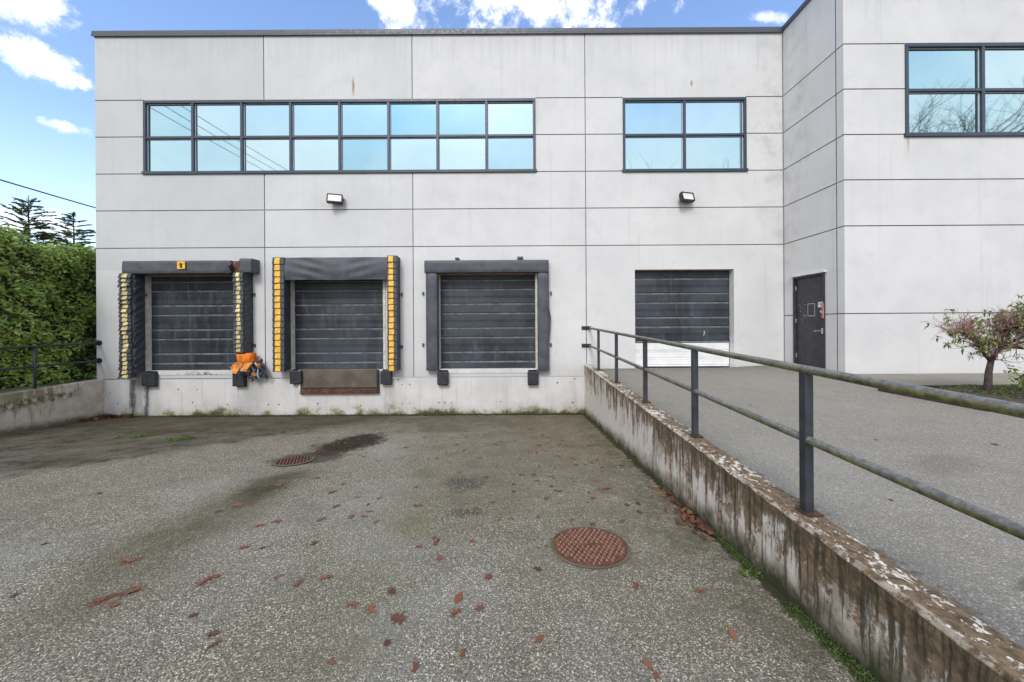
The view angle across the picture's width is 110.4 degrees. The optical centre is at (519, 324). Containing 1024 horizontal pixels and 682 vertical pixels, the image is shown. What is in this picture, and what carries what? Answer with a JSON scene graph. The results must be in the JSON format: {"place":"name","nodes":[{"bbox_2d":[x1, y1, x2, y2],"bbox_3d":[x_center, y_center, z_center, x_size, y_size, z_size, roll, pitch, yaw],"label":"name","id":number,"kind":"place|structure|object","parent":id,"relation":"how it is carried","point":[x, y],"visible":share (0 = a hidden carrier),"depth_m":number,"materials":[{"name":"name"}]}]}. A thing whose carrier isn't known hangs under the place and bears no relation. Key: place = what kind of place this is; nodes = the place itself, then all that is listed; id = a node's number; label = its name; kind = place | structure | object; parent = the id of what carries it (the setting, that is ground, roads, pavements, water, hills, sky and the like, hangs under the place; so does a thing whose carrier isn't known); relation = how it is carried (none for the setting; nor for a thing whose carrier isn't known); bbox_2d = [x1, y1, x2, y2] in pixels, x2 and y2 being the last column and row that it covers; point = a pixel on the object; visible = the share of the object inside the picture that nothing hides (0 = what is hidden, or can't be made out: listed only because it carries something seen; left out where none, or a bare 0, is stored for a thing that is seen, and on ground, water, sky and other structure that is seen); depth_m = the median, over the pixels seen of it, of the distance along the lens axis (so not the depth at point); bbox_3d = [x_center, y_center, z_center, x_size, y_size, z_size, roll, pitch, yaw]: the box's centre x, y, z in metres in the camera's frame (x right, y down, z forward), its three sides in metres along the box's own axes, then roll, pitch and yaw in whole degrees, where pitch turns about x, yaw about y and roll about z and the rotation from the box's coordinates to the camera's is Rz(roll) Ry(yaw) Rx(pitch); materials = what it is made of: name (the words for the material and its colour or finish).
{"place":"outdoors","nodes":[
{"label":"outdoors","id":0,"kind":"place"},
{"bbox_2d":[0,345,729,392],"bbox_3d":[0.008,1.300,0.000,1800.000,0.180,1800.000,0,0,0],"label":"ground","id":1,"kind":"structure","parent":0,"point":[9,389],"depth_m":8.58,"materials":[{"name":"grey concrete"}]},
{"bbox_2d":[0,195,68,255],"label":"fir tree","id":2,"kind":"object","parent":1,"relation":"on","point":[42,235],"visible":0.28,"depth_m":10.85,"materials":[{"name":"green plant"}]},
{"bbox_2d":[0,218,96,388],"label":"hedge","id":3,"kind":"object","parent":1,"relation":"on","point":[46,298],"visible":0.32,"depth_m":8.70,"materials":[{"name":"green plant"}]},
{"bbox_2d":[30,212,95,253],"bbox_3d":[-15.292,-1.143,12.028,3.125,5.251,3.240,0,0,-25],"label":"fir tree","id":4,"kind":"object","parent":1,"relation":"on","point":[69,219],"visible":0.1,"depth_m":11.90,"materials":[{"name":"green plant"}]},
{"bbox_2d":[91,0,1023,416],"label":"warehouse building","id":5,"kind":"structure","parent":1,"relation":"on","point":[849,174],"depth_m":9.15,"materials":[{"name":"paint"}]},
{"bbox_2d":[141,371,157,386],"bbox_3d":[-9.450,1.403,9.080,0.322,0.404,0.138,0,0,0],"label":"dock bumper","id":6,"kind":"object","parent":5,"relation":"attached to","point":[149,378],"visible":1,"depth_m":9.02,"materials":[{"name":"black rubber"}]},
{"bbox_2d":[117,258,267,380],"bbox_3d":[-8.170,-0.097,8.939,3.611,3.082,0.417,0,0,0],"label":"dock seal","id":7,"kind":"object","parent":5,"relation":"attached to","point":[132,294],"visible":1,"depth_m":8.85,"materials":[{"name":"fabric"}]},
{"bbox_2d":[152,277,236,369],"bbox_3d":[-8.475,-0.049,9.379,2.410,2.500,0.072,0,0,0],"label":"dock door","id":8,"kind":"structure","parent":5,"relation":"in","point":[192,317],"depth_m":9.35,"materials":[{"name":"metal"}]},
{"bbox_2d":[232,371,246,386],"bbox_3d":[-7.157,1.406,9.080,0.293,0.402,0.138,0,0,0],"label":"dock bumper","id":9,"kind":"object","parent":5,"relation":"attached to","point":[239,379],"visible":0.91,"depth_m":9.02,"materials":[{"name":"black rubber"}]},
{"bbox_2d":[290,369,302,384],"bbox_3d":[-5.705,1.348,9.080,0.289,0.397,0.138,0,0,0],"label":"dock bumper","id":10,"kind":"object","parent":5,"relation":"attached to","point":[296,376],"visible":1,"depth_m":9.02,"materials":[{"name":"black rubber"}]},
{"bbox_2d":[326,193,343,204],"bbox_3d":[-4.687,-3.172,9.024,0.368,0.253,0.228,0,0,-16],"label":"wall light","id":11,"kind":"object","parent":5,"relation":"attached to","point":[331,198],"visible":1,"depth_m":8.96,"materials":[{"name":"black metal"}]},
{"bbox_2d":[272,255,402,371],"bbox_3d":[-4.592,-0.264,8.995,3.162,2.895,0.307,0,0,0],"label":"dock seal","id":12,"kind":"object","parent":5,"relation":"attached to","point":[285,271],"visible":1,"depth_m":8.87,"materials":[{"name":"plastic"}]},
{"bbox_2d":[298,369,379,393],"bbox_3d":[-4.636,1.462,9.111,2.046,0.624,0.073,0,0,0],"label":"dock leveler","id":13,"kind":"object","parent":5,"relation":"attached to","point":[341,381],"visible":0.99,"depth_m":9.10,"materials":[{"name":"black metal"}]},
{"bbox_2d":[141,98,536,174],"bbox_3d":[-4.642,-4.832,9.179,10.138,1.901,0.142,0,0,0],"label":"window","id":14,"kind":"structure","parent":5,"relation":"in","point":[458,135],"depth_m":9.20,"materials":[{"name":"glass"}]},
{"bbox_2d":[295,279,382,368],"bbox_3d":[-4.717,-0.072,9.379,2.392,2.500,0.072,0,0,0],"label":"dock door","id":15,"kind":"structure","parent":5,"relation":"in","point":[339,323],"depth_m":9.35,"materials":[{"name":"metal"}]},
{"bbox_2d":[380,369,391,384],"bbox_3d":[-3.412,1.355,9.080,0.274,0.397,0.138,0,0,0],"label":"dock bumper","id":16,"kind":"object","parent":5,"relation":"attached to","point":[385,376],"visible":0.96,"depth_m":9.02,"materials":[{"name":"black rubber"}]},
{"bbox_2d":[437,370,448,384],"bbox_3d":[-1.967,1.372,9.080,0.277,0.397,0.138,0,0,0],"label":"dock bumper","id":17,"kind":"object","parent":5,"relation":"attached to","point":[442,377],"visible":1,"depth_m":9.02,"materials":[{"name":"black rubber"}]},
{"bbox_2d":[422,256,551,370],"bbox_3d":[-0.846,-0.266,9.041,3.328,2.905,0.215,0,0,0],"label":"dock seal","id":18,"kind":"object","parent":5,"relation":"attached to","point":[433,269],"visible":1,"depth_m":8.95,"materials":[{"name":"grey plastic"}]},
{"bbox_2d":[441,275,534,368],"bbox_3d":[-0.841,-0.095,9.379,2.490,2.500,0.072,0,0,0],"label":"dock door","id":19,"kind":"structure","parent":5,"relation":"in","point":[488,321],"depth_m":9.35,"materials":[{"name":"metal"}]},
{"bbox_2d":[528,370,538,384],"bbox_3d":[0.333,1.367,9.080,0.277,0.397,0.138,0,0,0],"label":"dock bumper","id":20,"kind":"object","parent":5,"relation":"attached to","point":[533,377],"visible":1,"depth_m":9.02,"materials":[{"name":"black rubber"}]},
{"bbox_2d":[635,271,728,366],"bbox_3d":[4.237,-0.145,9.376,2.519,2.540,0.078,0,0,0],"label":"dock door","id":21,"kind":"structure","parent":5,"relation":"in","point":[685,307],"depth_m":9.35,"materials":[{"name":"metal"}]},
{"bbox_2d":[622,97,747,171],"bbox_3d":[4.234,-4.876,9.179,3.231,1.911,0.142,0,0,0],"label":"window","id":22,"kind":"structure","parent":5,"relation":"in","point":[661,134],"depth_m":9.20,"materials":[{"name":"glass"}]},
{"bbox_2d":[679,191,694,203],"bbox_3d":[4.221,-3.214,9.024,0.368,0.253,0.228,0,0,-16],"label":"wall light","id":23,"kind":"object","parent":5,"relation":"attached to","point":[687,197],"visible":1,"depth_m":8.96,"materials":[{"name":"black metal"}]},
{"bbox_2d":[790,270,826,368],"bbox_3d":[6.820,-0.026,8.375,0.160,2.350,1.000,0,0,0],"label":"personnel door","id":24,"kind":"structure","parent":5,"relation":"in","point":[809,333],"depth_m":8.39,"materials":[{"name":"grey metal"}]},
{"bbox_2d":[903,42,1023,136],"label":"window","id":25,"kind":"structure","parent":5,"relation":"in","point":[952,89],"depth_m":7.48,"materials":[{"name":"glass"}]},
{"bbox_3d":[-22.438,-6.275,0.000,2.400,15.600,0.320,0,0,0],"label":"utility pole","id":26,"kind":"object","parent":1,"relation":"on","visible":0},
{"bbox_2d":[0,179,95,207],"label":"overhead cable","id":27,"kind":"object","parent":26,"relation":"attached to","point":[45,193],"visible":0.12,"depth_m":16.56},
{"bbox_2d":[0,0,804,377],"label":"sky","id":28,"kind":"structure","parent":0,"point":[47,47],"materials":[{"name":"blue"}]},
{"bbox_2d":[0,414,875,681],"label":"loading yard","id":29,"kind":"structure","parent":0,"point":[156,503],"depth_m":2.62,"materials":[{"name":"grey asphalt"}]},
{"bbox_2d":[0,379,103,434],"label":"retaining wall","id":30,"kind":"structure","parent":29,"relation":"on","point":[40,407],"depth_m":7.95,"materials":[{"name":"beige concrete"}]},
{"bbox_2d":[0,340,101,388],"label":"railing","id":31,"kind":"object","parent":30,"relation":"on","point":[97,360],"visible":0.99,"depth_m":7.76,"materials":[{"name":"metal"}]},
{"bbox_2d":[93,596,105,602],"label":"fallen leaf","id":32,"kind":"object","parent":29,"relation":"on","point":[99,599],"visible":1,"depth_m":2.24,"materials":[{"name":"brown plant"}]},
{"bbox_2d":[78,414,133,421],"bbox_3d":[-10.270,2.329,8.777,0.817,0.165,0.748,0,0,0],"label":"leaf pile","id":33,"kind":"object","parent":29,"relation":"on","point":[99,417],"visible":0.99,"depth_m":8.97,"materials":[{"name":"brown plant"}]},
{"bbox_2d":[120,556,137,562],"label":"fallen leaf","id":34,"kind":"object","parent":29,"relation":"on","point":[128,560],"visible":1,"depth_m":2.67,"materials":[{"name":"brown plant"}]},
{"bbox_2d":[122,585,142,594],"bbox_3d":[-2.535,1.734,2.305,0.085,0.009,0.131,-10,-6,39],"label":"fallen leaf","id":35,"kind":"object","parent":29,"relation":"on","point":[137,588],"visible":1,"depth_m":2.32,"materials":[{"name":"brown plant"}]},
{"bbox_2d":[129,433,151,437],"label":"weed","id":36,"kind":"object","parent":29,"relation":"on","point":[143,435],"visible":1,"depth_m":6.87,"materials":[{"name":"green plant"}]},
{"bbox_2d":[167,435,194,440],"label":"weed","id":37,"kind":"object","parent":29,"relation":"on","point":[179,439],"visible":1,"depth_m":6.59,"materials":[{"name":"green plant"}]},
{"bbox_2d":[197,638,220,653],"bbox_3d":[-1.630,1.692,1.874,0.055,0.008,0.109,-11,-7,27],"label":"fallen leaf","id":38,"kind":"object","parent":29,"relation":"on","point":[216,641],"visible":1,"depth_m":1.89,"materials":[{"name":"brown plant"}]},
{"bbox_2d":[206,572,220,579],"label":"fallen leaf","id":39,"kind":"object","parent":29,"relation":"on","point":[214,575],"visible":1,"depth_m":2.47,"materials":[{"name":"brown plant"}]},
{"bbox_2d":[206,628,221,637],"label":"fallen leaf","id":40,"kind":"object","parent":29,"relation":"on","point":[211,633],"visible":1,"depth_m":1.96,"materials":[{"name":"brown plant"}]},
{"bbox_2d":[272,455,314,465],"bbox_3d":[-3.358,2.025,5.281,0.540,0.058,0.538,0,0,0],"label":"drain grate","id":41,"kind":"object","parent":29,"relation":"on","point":[292,460],"visible":1,"depth_m":5.26,"materials":[{"name":"metal"}]},
{"bbox_2d":[292,578,303,586],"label":"fallen leaf","id":42,"kind":"object","parent":29,"relation":"on","point":[297,583],"visible":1,"depth_m":2.39,"materials":[{"name":"brown plant"}]},
{"bbox_2d":[346,600,363,606],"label":"fallen leaf","id":43,"kind":"object","parent":29,"relation":"on","point":[353,603],"visible":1,"depth_m":2.19,"materials":[{"name":"brown plant"}]},
{"bbox_2d":[317,431,393,460],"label":"leaf litter","id":44,"kind":"object","parent":29,"relation":"on","point":[352,444],"visible":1,"depth_m":6.25,"materials":[{"name":"brown plant"}]},
{"bbox_2d":[364,599,376,613],"bbox_3d":[-0.904,1.710,2.155,0.085,0.009,0.131,6,0,-27],"label":"fallen leaf","id":45,"kind":"object","parent":29,"relation":"on","point":[371,608],"visible":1,"depth_m":2.14,"materials":[{"name":"brown plant"}]},
{"bbox_2d":[173,413,581,416],"bbox_3d":[-3.684,2.320,9.104,10.606,0.065,0.111,0,0,0],"label":"moss","id":46,"kind":"object","parent":29,"relation":"on","point":[359,415],"visible":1,"depth_m":9.13,"materials":[{"name":"green plant"}]},
{"bbox_2d":[383,639,390,645],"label":"fallen leaf","id":47,"kind":"object","parent":29,"relation":"on","point":[387,642],"visible":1,"depth_m":1.89,"materials":[{"name":"brown plant"}]},
{"bbox_2d":[387,587,396,594],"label":"fallen leaf","id":48,"kind":"object","parent":29,"relation":"on","point":[392,591],"visible":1,"depth_m":2.30,"materials":[{"name":"brown plant"}]},
{"bbox_2d":[385,610,406,624],"bbox_3d":[-0.716,1.701,2.081,0.098,0.010,0.158,0,0,-42],"label":"fallen leaf","id":49,"kind":"object","parent":29,"relation":"on","point":[396,617],"visible":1,"depth_m":2.07,"materials":[{"name":"brown plant"}]},
{"bbox_2d":[411,660,419,678],"bbox_3d":[-0.510,1.673,1.727,0.055,0.007,0.098,-9,1,-5],"label":"fallen leaf","id":50,"kind":"object","parent":29,"relation":"on","point":[415,666],"visible":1,"depth_m":1.74,"materials":[{"name":"brown plant"}]},
{"bbox_2d":[454,592,462,606],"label":"fallen leaf","id":51,"kind":"object","parent":29,"relation":"on","point":[458,598],"visible":1,"depth_m":2.24,"materials":[{"name":"brown plant"}]},
{"bbox_2d":[450,605,466,616],"bbox_3d":[-0.370,1.704,2.120,0.125,0.009,0.065,3,5,-44],"label":"fallen leaf","id":52,"kind":"object","parent":29,"relation":"on","point":[458,610],"visible":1,"depth_m":2.11,"materials":[{"name":"brown plant"}]},
{"bbox_2d":[459,647,467,659],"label":"fallen leaf","id":53,"kind":"object","parent":29,"relation":"on","point":[462,654],"visible":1,"depth_m":1.82,"materials":[{"name":"brown plant"}]},
{"bbox_2d":[475,604,483,611],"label":"fallen leaf","id":54,"kind":"object","parent":29,"relation":"on","point":[479,607],"visible":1,"depth_m":2.15,"materials":[{"name":"brown plant"}]},
{"bbox_2d":[484,571,492,580],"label":"fallen leaf","id":55,"kind":"object","parent":29,"relation":"on","point":[489,576],"visible":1,"depth_m":2.45,"materials":[{"name":"brown plant"}]},
{"bbox_2d":[535,634,543,641],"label":"fallen leaf","id":56,"kind":"object","parent":29,"relation":"on","point":[538,638],"visible":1,"depth_m":1.91,"materials":[{"name":"brown plant"}]},
{"bbox_2d":[551,527,629,568],"bbox_3d":[0.558,1.770,2.840,0.620,0.087,0.618,0,0,0],"label":"manhole cover","id":57,"kind":"object","parent":29,"relation":"on","point":[592,547],"visible":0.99,"depth_m":2.79,"materials":[{"name":"metal"}]},
{"bbox_2d":[632,581,639,592],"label":"fallen leaf","id":58,"kind":"object","parent":29,"relation":"on","point":[635,586],"visible":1,"depth_m":2.34,"materials":[{"name":"brown plant"}]},
{"bbox_2d":[642,657,653,669],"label":"fallen leaf","id":59,"kind":"object","parent":29,"relation":"on","point":[647,662],"visible":1,"depth_m":1.75,"materials":[{"name":"brown plant"}]},
{"bbox_2d":[652,669,660,679],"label":"fallen leaf","id":60,"kind":"object","parent":29,"relation":"on","point":[655,676],"visible":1,"depth_m":1.69,"materials":[{"name":"brown plant"}]},
{"bbox_2d":[646,480,716,539],"bbox_3d":[1.526,1.796,3.559,0.280,0.153,1.355,0,0,0],"label":"leaf pile","id":61,"kind":"object","parent":29,"relation":"on","point":[698,522],"visible":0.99,"depth_m":3.26,"materials":[{"name":"brown plant"}]},
{"bbox_2d":[728,627,737,641],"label":"fallen leaf","id":62,"kind":"object","parent":29,"relation":"on","point":[732,633],"visible":1,"depth_m":1.93,"materials":[{"name":"brown plant"}]},
{"bbox_2d":[586,415,880,681],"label":"moss","id":63,"kind":"object","parent":29,"relation":"on","point":[862,672],"visible":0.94,"depth_m":1.95,"materials":[{"name":"green plant"}]},
{"bbox_2d":[736,568,760,578],"bbox_3d":[1.597,1.721,2.458,0.175,0.033,0.116,0,0,0],"label":"weed","id":64,"kind":"object","parent":29,"relation":"on","point":[746,572],"visible":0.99,"depth_m":2.46,"materials":[{"name":"green plant"}]},
{"bbox_2d":[584,364,1023,681],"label":"retaining wall","id":65,"kind":"structure","parent":29,"relation":"on","point":[880,617],"depth_m":2.01,"materials":[{"name":"white concrete"}]},
{"bbox_2d":[582,326,1023,539],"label":"railing","id":66,"kind":"object","parent":65,"relation":"on","point":[804,436],"visible":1,"depth_m":2.18,"materials":[{"name":"metal"}]},
{"bbox_2d":[600,365,1023,648],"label":"driveway","id":67,"kind":"structure","parent":0,"point":[974,567],"depth_m":3.11,"materials":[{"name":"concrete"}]},
{"bbox_2d":[878,384,1023,411],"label":"bed kerb","id":68,"kind":"structure","parent":67,"relation":"on","point":[931,386],"depth_m":5.53,"materials":[{"name":"concrete"}]},
{"bbox_2d":[937,386,1023,401],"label":"planting bed","id":69,"kind":"object","parent":67,"relation":"on","point":[1007,398],"visible":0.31,"depth_m":4.96,"materials":[{"name":"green plant"}]},
{"bbox_2d":[924,294,1023,390],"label":"tree","id":70,"kind":"object","parent":69,"relation":"on","point":[1007,324],"visible":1,"depth_m":5.16,"materials":[{"name":"green plant"}]},
{"bbox_2d":[937,384,1023,399],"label":"moss","id":71,"kind":"object","parent":69,"relation":"on","point":[1007,389],"visible":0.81,"depth_m":5.18,"materials":[{"name":"green plant"}]},
{"bbox_2d":[1003,365,1023,386],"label":"shrub","id":72,"kind":"object","parent":69,"relation":"on","point":[1021,382],"visible":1,"depth_m":5.17,"materials":[{"name":"green plant"}]}
]}

